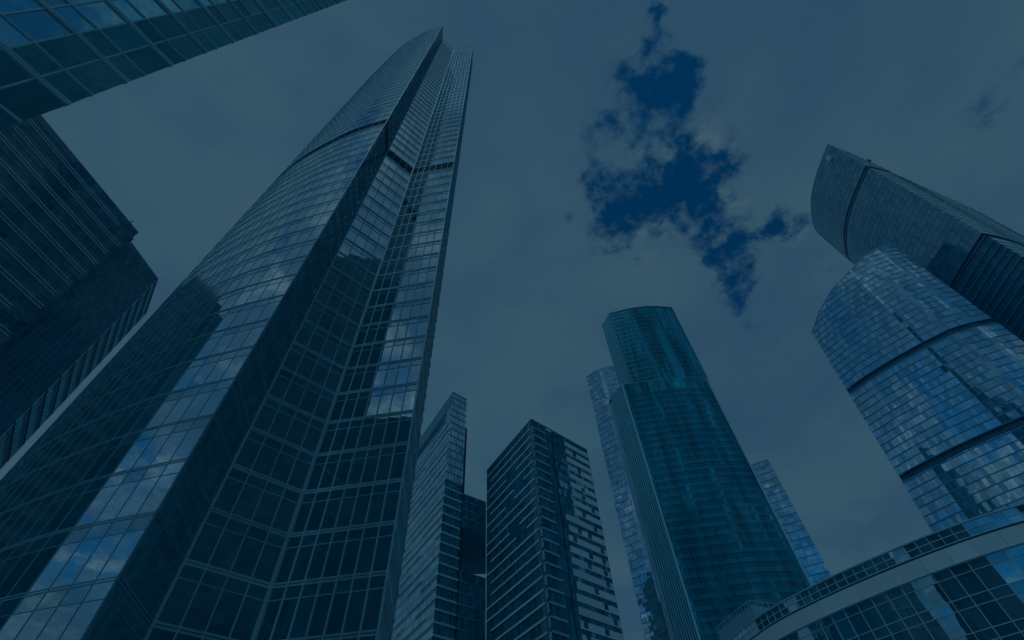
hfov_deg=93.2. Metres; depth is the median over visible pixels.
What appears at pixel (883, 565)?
window pane
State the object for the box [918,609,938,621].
window pane
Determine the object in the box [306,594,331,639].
window pane
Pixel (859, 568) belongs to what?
window pane
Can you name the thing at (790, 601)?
window pane
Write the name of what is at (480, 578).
window pane
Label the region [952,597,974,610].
window pane
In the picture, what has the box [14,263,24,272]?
window pane
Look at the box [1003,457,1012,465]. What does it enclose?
window pane
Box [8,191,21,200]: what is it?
window pane
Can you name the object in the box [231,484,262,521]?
window pane
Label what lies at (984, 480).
window pane
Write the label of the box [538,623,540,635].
window pane
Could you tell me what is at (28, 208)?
window pane
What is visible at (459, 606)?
window pane
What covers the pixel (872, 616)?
window pane
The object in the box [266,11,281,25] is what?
window pane
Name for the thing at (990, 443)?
window pane
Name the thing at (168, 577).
window pane
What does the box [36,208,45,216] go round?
window pane
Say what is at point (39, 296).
window pane
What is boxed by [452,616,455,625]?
window pane
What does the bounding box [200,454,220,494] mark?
window pane
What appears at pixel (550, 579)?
window pane
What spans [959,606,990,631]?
window pane
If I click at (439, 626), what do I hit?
window pane
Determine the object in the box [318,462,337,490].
window pane
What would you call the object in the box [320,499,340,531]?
window pane
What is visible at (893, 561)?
window pane
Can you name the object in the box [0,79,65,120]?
window pane
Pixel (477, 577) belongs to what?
window pane
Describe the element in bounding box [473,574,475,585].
window pane
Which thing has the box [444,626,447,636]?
window pane
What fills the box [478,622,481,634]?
window pane
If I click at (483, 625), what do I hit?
window pane
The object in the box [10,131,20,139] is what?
window pane
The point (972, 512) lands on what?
window pane
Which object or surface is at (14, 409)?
window pane
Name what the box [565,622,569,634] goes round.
window pane
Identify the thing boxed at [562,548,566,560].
window pane
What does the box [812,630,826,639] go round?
window pane
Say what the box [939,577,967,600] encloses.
window pane
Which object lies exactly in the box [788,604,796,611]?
window pane
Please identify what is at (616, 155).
sky
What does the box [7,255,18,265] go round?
window pane
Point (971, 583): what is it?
window pane
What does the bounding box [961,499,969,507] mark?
window pane
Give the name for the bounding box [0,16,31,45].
window pane
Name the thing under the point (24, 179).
window pane
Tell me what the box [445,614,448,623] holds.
window pane
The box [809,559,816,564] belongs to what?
window pane
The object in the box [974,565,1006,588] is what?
window pane
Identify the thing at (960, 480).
window pane
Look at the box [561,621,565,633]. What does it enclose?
window pane
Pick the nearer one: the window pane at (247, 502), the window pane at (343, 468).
the window pane at (247, 502)
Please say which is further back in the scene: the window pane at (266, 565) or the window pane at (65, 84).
the window pane at (266, 565)
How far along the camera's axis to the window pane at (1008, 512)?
55.46 m
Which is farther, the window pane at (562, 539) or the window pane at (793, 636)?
the window pane at (562, 539)
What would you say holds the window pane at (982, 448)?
in the sloped mirror tower at (927, 366)
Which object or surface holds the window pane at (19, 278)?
in the slab tower at (78, 279)
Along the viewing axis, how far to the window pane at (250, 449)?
40.97 m
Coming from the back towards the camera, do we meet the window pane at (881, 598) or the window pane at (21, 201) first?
the window pane at (21, 201)
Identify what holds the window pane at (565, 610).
in the striped tower at (548, 575)
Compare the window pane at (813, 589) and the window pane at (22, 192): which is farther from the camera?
the window pane at (22, 192)
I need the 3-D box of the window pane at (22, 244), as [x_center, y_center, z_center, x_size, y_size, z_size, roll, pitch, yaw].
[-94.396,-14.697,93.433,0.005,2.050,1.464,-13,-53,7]
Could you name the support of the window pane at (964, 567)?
in the curved building
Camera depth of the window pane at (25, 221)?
94.77 m
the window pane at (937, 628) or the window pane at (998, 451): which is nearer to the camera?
the window pane at (937, 628)
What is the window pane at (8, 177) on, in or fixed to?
in the slab tower at (78, 279)
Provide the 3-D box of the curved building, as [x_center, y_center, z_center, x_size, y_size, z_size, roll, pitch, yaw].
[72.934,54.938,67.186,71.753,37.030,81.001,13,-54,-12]
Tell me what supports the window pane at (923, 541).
in the curved building
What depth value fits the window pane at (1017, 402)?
207.53 m
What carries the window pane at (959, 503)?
in the sloped mirror tower at (927, 366)
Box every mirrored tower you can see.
[586,365,669,639]
[751,459,830,584]
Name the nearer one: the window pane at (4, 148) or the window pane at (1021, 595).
the window pane at (1021, 595)
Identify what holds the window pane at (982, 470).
in the sloped mirror tower at (927, 366)
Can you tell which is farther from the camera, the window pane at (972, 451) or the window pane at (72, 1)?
the window pane at (972, 451)
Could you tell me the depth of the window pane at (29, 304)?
92.10 m
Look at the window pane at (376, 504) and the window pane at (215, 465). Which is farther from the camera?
the window pane at (376, 504)
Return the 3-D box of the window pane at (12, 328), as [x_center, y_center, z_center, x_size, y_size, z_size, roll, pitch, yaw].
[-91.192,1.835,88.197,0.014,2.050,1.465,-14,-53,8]
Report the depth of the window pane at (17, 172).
95.57 m
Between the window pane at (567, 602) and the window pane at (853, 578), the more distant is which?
the window pane at (567, 602)
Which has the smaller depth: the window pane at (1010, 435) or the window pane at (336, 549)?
the window pane at (336, 549)
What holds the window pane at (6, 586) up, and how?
in the glass skyscraper
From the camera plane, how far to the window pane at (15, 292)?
90.34 m
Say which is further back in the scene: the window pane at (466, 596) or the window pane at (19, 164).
the window pane at (466, 596)
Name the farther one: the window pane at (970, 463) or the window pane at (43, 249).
the window pane at (970, 463)
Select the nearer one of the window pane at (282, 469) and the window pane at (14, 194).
the window pane at (282, 469)
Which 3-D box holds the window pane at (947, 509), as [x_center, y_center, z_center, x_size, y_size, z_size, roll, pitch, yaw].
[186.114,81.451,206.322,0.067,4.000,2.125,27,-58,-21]
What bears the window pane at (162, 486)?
in the glass skyscraper
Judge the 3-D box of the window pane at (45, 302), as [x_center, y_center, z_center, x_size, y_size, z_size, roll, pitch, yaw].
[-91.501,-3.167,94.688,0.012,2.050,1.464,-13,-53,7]
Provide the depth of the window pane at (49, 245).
98.28 m
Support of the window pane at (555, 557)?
in the striped tower at (548, 575)
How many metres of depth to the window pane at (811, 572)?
249.42 m
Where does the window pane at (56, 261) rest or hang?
in the slab tower at (78, 279)
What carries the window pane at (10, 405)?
in the slab tower at (78, 279)
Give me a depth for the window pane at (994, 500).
195.79 m
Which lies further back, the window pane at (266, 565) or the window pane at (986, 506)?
the window pane at (986, 506)
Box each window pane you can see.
[0,0,42,12]
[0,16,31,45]
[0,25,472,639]
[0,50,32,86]
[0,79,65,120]
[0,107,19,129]
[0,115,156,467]
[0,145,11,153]
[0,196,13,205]
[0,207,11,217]
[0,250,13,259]
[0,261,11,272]
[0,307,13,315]
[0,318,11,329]
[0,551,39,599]
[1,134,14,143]
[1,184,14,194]
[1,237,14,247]
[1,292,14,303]
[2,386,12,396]
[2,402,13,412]
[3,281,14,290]
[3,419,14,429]
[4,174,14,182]
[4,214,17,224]
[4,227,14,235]
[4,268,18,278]
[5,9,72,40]
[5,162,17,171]
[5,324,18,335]
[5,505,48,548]
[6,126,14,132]
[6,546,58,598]
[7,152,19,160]
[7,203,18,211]
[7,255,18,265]
[7,311,20,321]
[7,406,18,416]
[8,141,21,150]
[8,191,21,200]
[8,244,21,253]
[8,299,21,309]
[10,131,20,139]
[10,181,21,189]
[10,233,20,241]
[10,287,21,296]
[11,44,60,74]
[11,169,24,178]
[11,221,24,230]
[11,274,25,284]
[13,123,23,129]
[13,590,46,613]
[14,148,27,157]
[14,159,23,167]
[14,198,27,207]
[14,210,23,218]
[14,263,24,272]
[14,317,27,328]
[15,250,27,260]
[15,305,28,315]
[15,607,55,639]
[17,128,29,136]
[17,138,26,146]
[17,188,26,196]
[17,240,27,248]
[18,176,30,185]
[18,227,30,237]
[18,280,31,290]
[18,294,27,302]
[20,167,30,174]
[20,217,30,225]
[20,270,30,278]
[20,499,64,543]
[21,155,33,164]
[21,205,33,214]
[22,257,34,266]
[22,311,35,321]
[23,146,32,153]
[23,195,35,202]
[24,183,36,192]
[24,234,37,243]
[24,246,34,254]
[24,299,34,308]
[25,286,37,297]
[27,173,38,181]
[27,224,36,231]
[27,276,39,284]
[28,211,39,220]
[28,263,40,273]
[28,541,80,593]
[30,201,39,209]
[30,252,40,260]
[31,190,42,198]
[31,240,43,250]
[31,306,42,315]
[32,293,44,303]
[33,229,43,238]
[34,218,46,227]
[34,269,46,279]
[34,280,43,290]
[35,586,69,609]
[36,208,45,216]
[37,246,49,256]
[37,259,46,267]
[37,603,79,639]
[38,35,99,67]
[38,298,50,309]
[38,494,81,537]
[39,236,49,244]
[40,224,51,233]
[40,288,49,296]
[41,275,52,285]
[43,71,91,102]
[43,252,55,262]
[43,265,52,273]
[44,0,68,5]
[45,242,54,250]
[46,294,57,302]
[47,281,58,291]
[49,258,61,268]
[49,271,58,279]
[49,537,101,589]
[53,6,94,31]
[53,287,64,297]
[56,489,99,532]
[59,582,92,605]
[59,599,103,639]
[63,452,100,489]
[67,60,124,94]
[69,0,93,2]
[72,533,123,585]
[74,1,126,27]
[76,485,118,527]
[79,447,116,483]
[82,30,119,56]
[83,578,115,601]
[84,600,115,639]
[95,481,138,523]
[95,529,144,581]
[96,442,133,478]
[101,24,147,51]
[101,612,124,639]
[107,54,144,80]
[110,0,143,20]
[112,438,150,474]
[115,477,158,519]
[120,531,154,589]
[124,46,169,74]
[129,0,167,17]
[129,543,161,600]
[130,434,168,470]
[134,20,164,42]
[136,473,177,515]
[137,555,167,611]
[145,399,177,429]
[145,567,173,620]
[148,15,186,38]
[148,624,176,639]
[151,430,187,465]
[155,41,184,64]
[156,578,197,628]
[158,475,185,523]
[161,0,181,12]
[162,395,194,425]
[165,487,191,536]
[169,35,204,59]
[170,426,205,461]
[171,500,196,547]
[174,12,198,31]
[175,0,201,9]
[178,512,201,558]
[179,561,205,581]
[179,584,220,634]
[180,391,211,421]
[186,8,216,28]
[187,523,222,566]
[189,428,211,470]
[192,31,216,51]
[195,441,215,482]
[198,388,227,417]
[200,0,211,5]
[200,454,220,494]
[201,568,227,587]
[203,26,233,47]
[205,590,243,639]
[206,6,227,23]
[208,530,243,572]
[211,0,227,3]
[212,477,243,514]
[216,2,241,20]
[222,23,242,40]
[224,574,248,594]
[230,19,255,37]
[230,597,262,639]
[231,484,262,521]
[231,537,263,579]
[233,0,249,16]
[234,438,261,470]
[240,0,262,14]
[246,16,263,32]
[246,581,268,599]
[251,445,278,478]
[251,491,280,528]
[252,543,281,584]
[253,13,275,30]
[253,404,276,433]
[255,600,280,639]
[257,0,269,10]
[264,0,279,8]
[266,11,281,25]
[268,375,290,400]
[269,411,292,440]
[269,452,295,485]
[271,498,296,534]
[271,598,297,639]
[272,8,291,23]
[274,548,297,585]
[283,382,304,408]
[284,6,297,20]
[285,0,294,3]
[286,418,307,447]
[287,459,309,491]
[289,4,305,17]
[289,546,313,583]
[289,596,314,638]
[291,502,312,535]
[298,389,319,415]
[299,2,310,14]
[302,0,317,12]
[302,426,321,454]
[304,501,326,533]
[306,544,328,581]
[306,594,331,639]
[312,0,321,9]
[316,0,327,8]
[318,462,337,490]
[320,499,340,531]
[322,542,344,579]
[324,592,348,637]
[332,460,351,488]
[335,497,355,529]
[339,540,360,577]
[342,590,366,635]
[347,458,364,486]
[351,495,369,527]
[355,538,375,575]
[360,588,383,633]
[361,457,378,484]
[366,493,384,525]
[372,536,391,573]
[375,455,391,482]
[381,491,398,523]
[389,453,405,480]
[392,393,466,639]
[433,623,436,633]
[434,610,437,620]
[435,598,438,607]
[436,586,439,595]
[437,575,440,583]
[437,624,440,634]
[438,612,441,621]
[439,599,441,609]
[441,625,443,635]
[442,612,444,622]
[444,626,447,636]
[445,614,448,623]
[446,601,449,611]
[448,627,451,637]
[449,615,451,624]
[450,602,452,612]
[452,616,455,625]
[452,628,454,638]
[453,604,456,613]
[456,629,459,639]
[457,605,460,615]
[457,617,460,628]
[458,582,461,591]
[458,593,461,603]
[459,570,461,580]
[460,618,463,629]
[460,630,463,639]
[461,594,464,604]
[461,606,464,616]
[462,571,465,581]
[462,583,464,592]
[464,619,467,629]
[465,584,468,593]
[465,595,467,605]
[465,607,467,617]
[466,572,468,583]
[468,607,471,618]
[468,620,470,632]
[469,574,471,584]
[469,585,471,596]
[469,596,471,606]
[471,621,474,633]
[472,586,475,596]
[472,597,474,607]
[472,609,474,619]
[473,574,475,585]
[475,598,478,609]
[475,609,478,619]
[475,621,477,633]
[476,575,478,586]
[476,587,478,597]
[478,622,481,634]
[479,576,481,587]
[479,588,481,598]
[479,599,481,610]
[479,610,481,622]
[482,589,485,599]
[482,600,485,611]
[482,611,484,623]
[482,623,484,635]
[483,577,485,588]
[533,627,535,639]
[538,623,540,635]
[541,622,543,633]
[544,589,546,603]
[544,619,546,632]
[545,603,548,617]
[546,618,549,632]
[547,553,550,562]
[547,590,550,601]
[548,565,551,574]
[549,577,553,588]
[549,603,551,616]
[550,590,554,601]
[550,618,553,631]
[552,566,555,576]
[552,604,555,615]
[553,579,556,589]
[553,618,557,630]
[554,555,557,565]
[554,592,558,603]
[555,567,558,577]
[556,606,559,617]
[557,557,561,566]
[557,580,560,590]
[557,620,561,631]
[558,536,561,547]
[558,593,561,604]
[559,526,563,537]
[559,569,562,579]
[559,607,563,618]
[560,581,564,592]
[561,537,564,548]
[561,559,564,570]
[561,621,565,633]
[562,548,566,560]
[562,571,565,583]
[562,595,565,605]
[563,559,568,572]
[563,608,567,619]
[564,583,567,596]
[565,572,569,584]
[565,596,569,610]
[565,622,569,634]
[567,584,571,597]
[567,610,570,623]
[568,597,572,611]
[568,624,572,638]
[570,611,574,625]
[572,625,576,639]
[656,611,662,617]
[662,631,667,637]
[751,460,830,577]
[781,608,788,615]
[785,598,793,605]
[787,632,798,639]
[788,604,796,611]
[793,594,801,601]
[795,600,804,607]
[797,626,809,637]
[800,590,809,597]
[801,635,812,639]
[803,596,812,603]
[808,569,815,574]
[808,586,817,593]
[808,621,821,632]
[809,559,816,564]
[811,548,818,553]
[811,592,820,599]
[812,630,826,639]
[814,568,821,573]
[816,557,823,562]
[816,582,826,589]
[819,588,829,595]
[819,616,833,627]
[820,566,828,571]
[823,624,841,639]
[825,577,834,585]
[828,583,838,591]
[831,610,846,621]
[834,573,843,581]
[835,619,855,639]
[837,579,847,587]
[843,569,853,577]
[844,604,859,616]
[846,575,856,583]
[848,613,870,634]
[852,565,863,572]
[856,571,867,579]
[857,599,873,610]
[858,632,875,639]
[862,560,873,568]
[862,607,884,629]
[866,566,877,574]
[871,593,888,605]
[872,556,883,564]
[872,626,890,638]
[876,562,887,570]
[876,601,899,624]
[880,635,893,639]
[882,551,894,560]
[885,587,903,599]
[886,557,898,566]
[887,621,905,633]
[891,596,916,618]
[893,547,905,555]
[893,630,912,639]
[897,553,909,561]
[900,581,919,593]
[903,542,916,550]
[903,615,921,627]
[906,590,932,612]
[908,549,921,557]
[908,624,932,639]
[915,538,928,546]
[916,575,935,587]
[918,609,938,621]
[919,544,932,552]
[922,583,949,606]
[925,618,952,639]
[926,533,940,541]
[930,539,945,548]
[932,568,953,581]
[934,523,940,530]
[935,603,956,616]
[938,521,945,528]
[938,529,952,537]
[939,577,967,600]
[942,519,949,526]
[942,612,971,637]
[943,535,957,543]
[944,506,952,515]
[946,517,953,525]
[948,505,956,513]
[950,492,958,500]
[950,516,958,523]
[950,524,965,532]
[950,562,971,575]
[952,503,960,511]
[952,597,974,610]
[953,479,961,487]
[954,490,962,498]
[954,514,962,522]
[955,530,970,539]
[956,571,986,594]
[956,634,976,639]
[957,477,965,485]
[957,500,965,509]
[959,488,967,496]
[959,511,967,520]
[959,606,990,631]
[961,475,970,483]
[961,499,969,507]
[963,463,971,471]
[963,486,971,494]
[963,510,972,518]
[963,520,977,528]
[965,474,974,481]
[965,497,974,505]
[967,507,976,516]
[967,556,990,569]
[968,461,976,469]
[968,484,976,492]
[968,526,983,534]
[970,449,978,457]
[970,471,979,479]
[970,495,978,503]
[970,591,994,604]
[972,459,980,467]
[972,482,981,490]
[972,506,981,514]
[974,447,983,455]
[974,469,983,477]
[974,492,983,501]
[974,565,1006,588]
[974,628,998,639]
[975,516,991,524]
[976,457,985,465]
[977,480,985,488]
[977,504,986,512]
[978,600,1010,625]
[979,445,987,453]
[979,467,988,475]
[979,491,988,499]
[981,455,990,463]
[981,478,990,486]
[981,502,991,510]
[981,522,996,530]
[983,443,992,450]
[983,465,993,473]
[983,489,992,497]
[986,453,995,461]
[986,476,995,484]
[986,500,996,508]
[986,550,1009,562]
[988,441,997,449]
[988,463,997,471]
[988,487,997,495]
[989,511,1004,519]
[989,585,1014,598]
[990,474,1000,482]
[991,418,1001,425]
[991,451,999,459]
[991,498,1000,506]
[993,439,1002,446]
[993,461,1002,469]
[993,485,1002,493]
[993,559,1023,582]
[993,622,1019,636]
[994,518,1010,526]
[995,449,1004,457]
[995,472,1005,480]
[995,496,1005,504]
[996,416,1006,423]
[997,437,1007,444]
[997,594,1023,619]
[998,459,1007,467]
[998,483,1007,491]
[1000,447,1009,454]
[1000,470,1010,478]
[1000,493,1010,502]
[1001,414,1010,421]
[1002,435,1011,442]
[1002,507,1018,515]
[1002,633,1023,639]
[1003,403,1012,409]
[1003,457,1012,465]
[1003,481,1013,489]
[1004,445,1014,452]
[1005,412,1015,418]
[1005,467,1015,476]
[1005,491,1015,500]
[1005,544,1023,557]
[1006,433,1016,440]
[1007,400,1017,407]
[1008,455,1017,463]
[1008,478,1018,487]
[1008,514,1023,522]
[1009,443,1019,450]
[1009,580,1023,592]
[1010,410,1020,416]
[1010,465,1020,474]
[1010,489,1021,498]
[1011,430,1021,438]
[1012,399,1022,405]
[1013,453,1022,461]
[1013,476,1023,485]
[1013,555,1023,571]
[1014,619,1023,630]
[1017,592,1023,601]
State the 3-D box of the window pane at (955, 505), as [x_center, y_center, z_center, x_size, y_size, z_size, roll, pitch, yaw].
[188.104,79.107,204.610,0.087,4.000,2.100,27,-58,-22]
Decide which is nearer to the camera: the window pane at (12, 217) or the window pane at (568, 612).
the window pane at (12, 217)
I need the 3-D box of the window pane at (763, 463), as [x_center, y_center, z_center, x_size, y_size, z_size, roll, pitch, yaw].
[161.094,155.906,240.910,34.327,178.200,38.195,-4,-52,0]
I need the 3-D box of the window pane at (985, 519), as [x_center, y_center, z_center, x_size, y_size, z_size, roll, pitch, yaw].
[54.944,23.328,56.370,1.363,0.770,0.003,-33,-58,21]
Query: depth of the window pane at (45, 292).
95.34 m
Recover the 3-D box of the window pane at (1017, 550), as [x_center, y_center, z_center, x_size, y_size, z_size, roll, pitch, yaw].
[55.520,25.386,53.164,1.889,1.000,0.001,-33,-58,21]
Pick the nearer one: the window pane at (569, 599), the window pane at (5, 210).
the window pane at (5, 210)
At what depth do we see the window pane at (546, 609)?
147.85 m
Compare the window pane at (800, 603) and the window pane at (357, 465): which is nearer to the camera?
the window pane at (357, 465)
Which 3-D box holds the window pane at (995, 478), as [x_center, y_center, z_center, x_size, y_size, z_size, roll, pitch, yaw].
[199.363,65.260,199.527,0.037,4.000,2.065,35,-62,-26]
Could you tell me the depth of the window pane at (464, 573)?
183.84 m
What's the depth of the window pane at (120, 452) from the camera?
34.72 m
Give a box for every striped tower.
[391,392,466,639]
[486,418,623,639]
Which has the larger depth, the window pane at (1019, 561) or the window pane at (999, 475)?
the window pane at (999, 475)
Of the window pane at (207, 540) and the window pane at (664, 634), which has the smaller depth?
the window pane at (207, 540)
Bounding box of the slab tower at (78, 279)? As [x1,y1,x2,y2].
[0,115,157,468]
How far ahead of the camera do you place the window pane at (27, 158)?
97.92 m
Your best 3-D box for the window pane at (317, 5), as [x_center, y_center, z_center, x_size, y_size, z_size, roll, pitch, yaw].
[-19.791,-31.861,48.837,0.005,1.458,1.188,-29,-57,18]
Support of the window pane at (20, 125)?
in the slab tower at (78, 279)
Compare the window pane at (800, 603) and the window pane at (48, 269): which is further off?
the window pane at (48, 269)
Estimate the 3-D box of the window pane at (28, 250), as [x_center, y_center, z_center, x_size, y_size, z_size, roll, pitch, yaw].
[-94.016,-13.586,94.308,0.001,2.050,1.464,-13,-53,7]
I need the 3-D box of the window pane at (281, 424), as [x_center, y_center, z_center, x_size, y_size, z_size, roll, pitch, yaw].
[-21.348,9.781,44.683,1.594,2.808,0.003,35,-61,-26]
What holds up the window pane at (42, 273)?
in the slab tower at (78, 279)
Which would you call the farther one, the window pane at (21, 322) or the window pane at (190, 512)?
the window pane at (21, 322)
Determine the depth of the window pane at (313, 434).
46.06 m
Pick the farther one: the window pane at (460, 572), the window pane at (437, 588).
the window pane at (460, 572)
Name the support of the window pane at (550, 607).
in the striped tower at (548, 575)
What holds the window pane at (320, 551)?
in the glass skyscraper
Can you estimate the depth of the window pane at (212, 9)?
32.30 m
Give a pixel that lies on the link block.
(471, 613)
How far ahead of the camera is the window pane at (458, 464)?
218.26 m
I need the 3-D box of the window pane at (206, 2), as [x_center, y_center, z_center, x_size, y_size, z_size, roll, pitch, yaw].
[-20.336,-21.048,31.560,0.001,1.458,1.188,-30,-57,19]
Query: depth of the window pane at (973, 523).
56.87 m
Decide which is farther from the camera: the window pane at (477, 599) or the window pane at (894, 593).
the window pane at (477, 599)
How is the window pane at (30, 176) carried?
in the slab tower at (78, 279)
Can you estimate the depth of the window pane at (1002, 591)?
52.13 m
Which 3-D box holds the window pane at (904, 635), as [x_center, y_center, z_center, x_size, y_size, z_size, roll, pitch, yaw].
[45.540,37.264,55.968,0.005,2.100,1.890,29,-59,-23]
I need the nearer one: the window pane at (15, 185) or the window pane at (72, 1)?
the window pane at (72, 1)
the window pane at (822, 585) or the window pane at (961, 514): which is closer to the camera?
the window pane at (822, 585)
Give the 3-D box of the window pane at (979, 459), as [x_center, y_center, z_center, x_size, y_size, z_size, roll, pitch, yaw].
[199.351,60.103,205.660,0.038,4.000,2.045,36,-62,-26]
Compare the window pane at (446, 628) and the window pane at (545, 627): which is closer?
the window pane at (545, 627)
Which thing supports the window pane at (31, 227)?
in the slab tower at (78, 279)
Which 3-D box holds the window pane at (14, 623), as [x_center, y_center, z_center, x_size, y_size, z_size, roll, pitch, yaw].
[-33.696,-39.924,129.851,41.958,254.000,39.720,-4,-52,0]
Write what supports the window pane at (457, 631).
in the link block
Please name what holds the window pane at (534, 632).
in the striped tower at (548, 575)
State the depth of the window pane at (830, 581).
64.88 m
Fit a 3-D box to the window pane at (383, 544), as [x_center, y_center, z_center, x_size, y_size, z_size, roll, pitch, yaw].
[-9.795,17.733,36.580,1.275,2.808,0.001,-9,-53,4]
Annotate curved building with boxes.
[716,503,1023,639]
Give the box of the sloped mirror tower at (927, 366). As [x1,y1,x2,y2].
[812,243,1023,531]
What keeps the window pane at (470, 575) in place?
in the link block
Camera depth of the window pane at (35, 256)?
95.10 m
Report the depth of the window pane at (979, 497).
200.51 m
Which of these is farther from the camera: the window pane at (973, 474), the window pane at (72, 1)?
the window pane at (973, 474)
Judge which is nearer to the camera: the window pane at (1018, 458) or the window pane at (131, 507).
the window pane at (131, 507)
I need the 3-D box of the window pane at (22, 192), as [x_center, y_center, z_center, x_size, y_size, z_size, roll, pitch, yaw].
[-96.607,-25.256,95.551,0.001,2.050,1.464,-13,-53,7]
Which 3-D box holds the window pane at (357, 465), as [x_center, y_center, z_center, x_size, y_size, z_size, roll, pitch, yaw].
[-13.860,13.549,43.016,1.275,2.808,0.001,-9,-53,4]
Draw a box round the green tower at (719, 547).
[602,306,810,639]
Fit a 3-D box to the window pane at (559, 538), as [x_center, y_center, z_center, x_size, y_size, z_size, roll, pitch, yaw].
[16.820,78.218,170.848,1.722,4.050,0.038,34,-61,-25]
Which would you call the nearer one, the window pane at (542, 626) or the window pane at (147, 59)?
the window pane at (147, 59)
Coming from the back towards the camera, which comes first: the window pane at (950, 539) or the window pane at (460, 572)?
the window pane at (460, 572)
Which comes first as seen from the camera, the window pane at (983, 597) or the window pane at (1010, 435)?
the window pane at (983, 597)
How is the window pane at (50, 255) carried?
in the slab tower at (78, 279)
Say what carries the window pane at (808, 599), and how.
in the curved building
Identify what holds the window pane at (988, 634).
in the curved building
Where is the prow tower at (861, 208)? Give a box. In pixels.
[811,143,1023,341]
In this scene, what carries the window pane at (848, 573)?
in the curved building
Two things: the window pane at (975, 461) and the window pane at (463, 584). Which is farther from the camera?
the window pane at (975, 461)
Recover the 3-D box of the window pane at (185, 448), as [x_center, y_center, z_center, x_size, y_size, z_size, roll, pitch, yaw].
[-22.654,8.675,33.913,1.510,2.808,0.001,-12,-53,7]
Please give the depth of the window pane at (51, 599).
26.54 m
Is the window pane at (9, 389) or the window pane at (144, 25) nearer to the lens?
the window pane at (144, 25)
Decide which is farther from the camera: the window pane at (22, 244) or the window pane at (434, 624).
the window pane at (434, 624)
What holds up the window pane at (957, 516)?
in the sloped mirror tower at (927, 366)
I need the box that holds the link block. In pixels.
[456,494,485,639]
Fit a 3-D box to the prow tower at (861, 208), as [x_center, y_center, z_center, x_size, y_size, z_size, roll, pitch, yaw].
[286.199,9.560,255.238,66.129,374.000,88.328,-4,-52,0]
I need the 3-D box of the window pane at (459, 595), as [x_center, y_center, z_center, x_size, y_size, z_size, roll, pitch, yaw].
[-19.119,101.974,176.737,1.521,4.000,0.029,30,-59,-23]
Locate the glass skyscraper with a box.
[0,25,472,639]
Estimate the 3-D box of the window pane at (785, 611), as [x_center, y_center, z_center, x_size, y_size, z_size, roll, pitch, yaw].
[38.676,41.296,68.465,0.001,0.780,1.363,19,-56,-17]
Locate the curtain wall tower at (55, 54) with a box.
[0,0,346,129]
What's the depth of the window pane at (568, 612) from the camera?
151.70 m
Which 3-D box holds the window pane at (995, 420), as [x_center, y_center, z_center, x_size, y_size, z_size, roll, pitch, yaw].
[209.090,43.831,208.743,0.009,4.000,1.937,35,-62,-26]
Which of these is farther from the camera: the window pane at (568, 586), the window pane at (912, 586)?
the window pane at (568, 586)
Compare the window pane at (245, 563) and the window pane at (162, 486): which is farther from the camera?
the window pane at (245, 563)
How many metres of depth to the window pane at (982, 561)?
54.60 m
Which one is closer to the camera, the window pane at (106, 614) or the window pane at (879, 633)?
the window pane at (106, 614)
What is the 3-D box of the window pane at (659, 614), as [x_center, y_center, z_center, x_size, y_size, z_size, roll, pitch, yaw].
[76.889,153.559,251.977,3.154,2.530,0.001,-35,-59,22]
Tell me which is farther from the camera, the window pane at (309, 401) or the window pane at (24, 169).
the window pane at (24, 169)
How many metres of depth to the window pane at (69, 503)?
31.87 m
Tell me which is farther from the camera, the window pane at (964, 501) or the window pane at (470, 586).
the window pane at (964, 501)
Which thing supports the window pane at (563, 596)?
in the striped tower at (548, 575)
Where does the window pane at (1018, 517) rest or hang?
in the curved building
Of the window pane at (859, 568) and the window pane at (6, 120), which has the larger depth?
the window pane at (859, 568)
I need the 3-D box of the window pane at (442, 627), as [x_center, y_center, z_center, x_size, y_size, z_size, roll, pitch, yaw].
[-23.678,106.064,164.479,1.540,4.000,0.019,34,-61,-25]
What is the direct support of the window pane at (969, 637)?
in the curved building
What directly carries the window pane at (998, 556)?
in the curved building
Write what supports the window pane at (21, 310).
in the slab tower at (78, 279)
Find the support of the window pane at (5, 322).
in the slab tower at (78, 279)
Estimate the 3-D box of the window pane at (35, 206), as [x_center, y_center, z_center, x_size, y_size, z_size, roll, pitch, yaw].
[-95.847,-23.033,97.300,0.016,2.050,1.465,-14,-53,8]
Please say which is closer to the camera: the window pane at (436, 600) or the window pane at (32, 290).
the window pane at (32, 290)
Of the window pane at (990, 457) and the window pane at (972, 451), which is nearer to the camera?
the window pane at (990, 457)
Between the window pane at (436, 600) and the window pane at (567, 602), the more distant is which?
the window pane at (436, 600)
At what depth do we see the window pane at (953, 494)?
206.70 m
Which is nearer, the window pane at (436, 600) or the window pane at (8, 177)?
the window pane at (8, 177)
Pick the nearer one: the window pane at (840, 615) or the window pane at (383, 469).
the window pane at (383, 469)
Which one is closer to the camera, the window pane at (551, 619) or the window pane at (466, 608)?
the window pane at (551, 619)
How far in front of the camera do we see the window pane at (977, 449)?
207.94 m
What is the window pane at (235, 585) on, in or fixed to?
in the glass skyscraper
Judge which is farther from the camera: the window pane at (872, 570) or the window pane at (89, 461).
the window pane at (872, 570)
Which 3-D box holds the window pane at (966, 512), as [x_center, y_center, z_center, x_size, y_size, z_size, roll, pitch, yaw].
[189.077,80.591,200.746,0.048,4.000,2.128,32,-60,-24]
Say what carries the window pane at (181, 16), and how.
in the curtain wall tower at (55, 54)
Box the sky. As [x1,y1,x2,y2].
[0,0,1023,639]
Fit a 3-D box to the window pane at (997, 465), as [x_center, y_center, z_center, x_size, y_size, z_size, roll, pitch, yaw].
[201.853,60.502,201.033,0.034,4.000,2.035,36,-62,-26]
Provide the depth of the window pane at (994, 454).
203.29 m

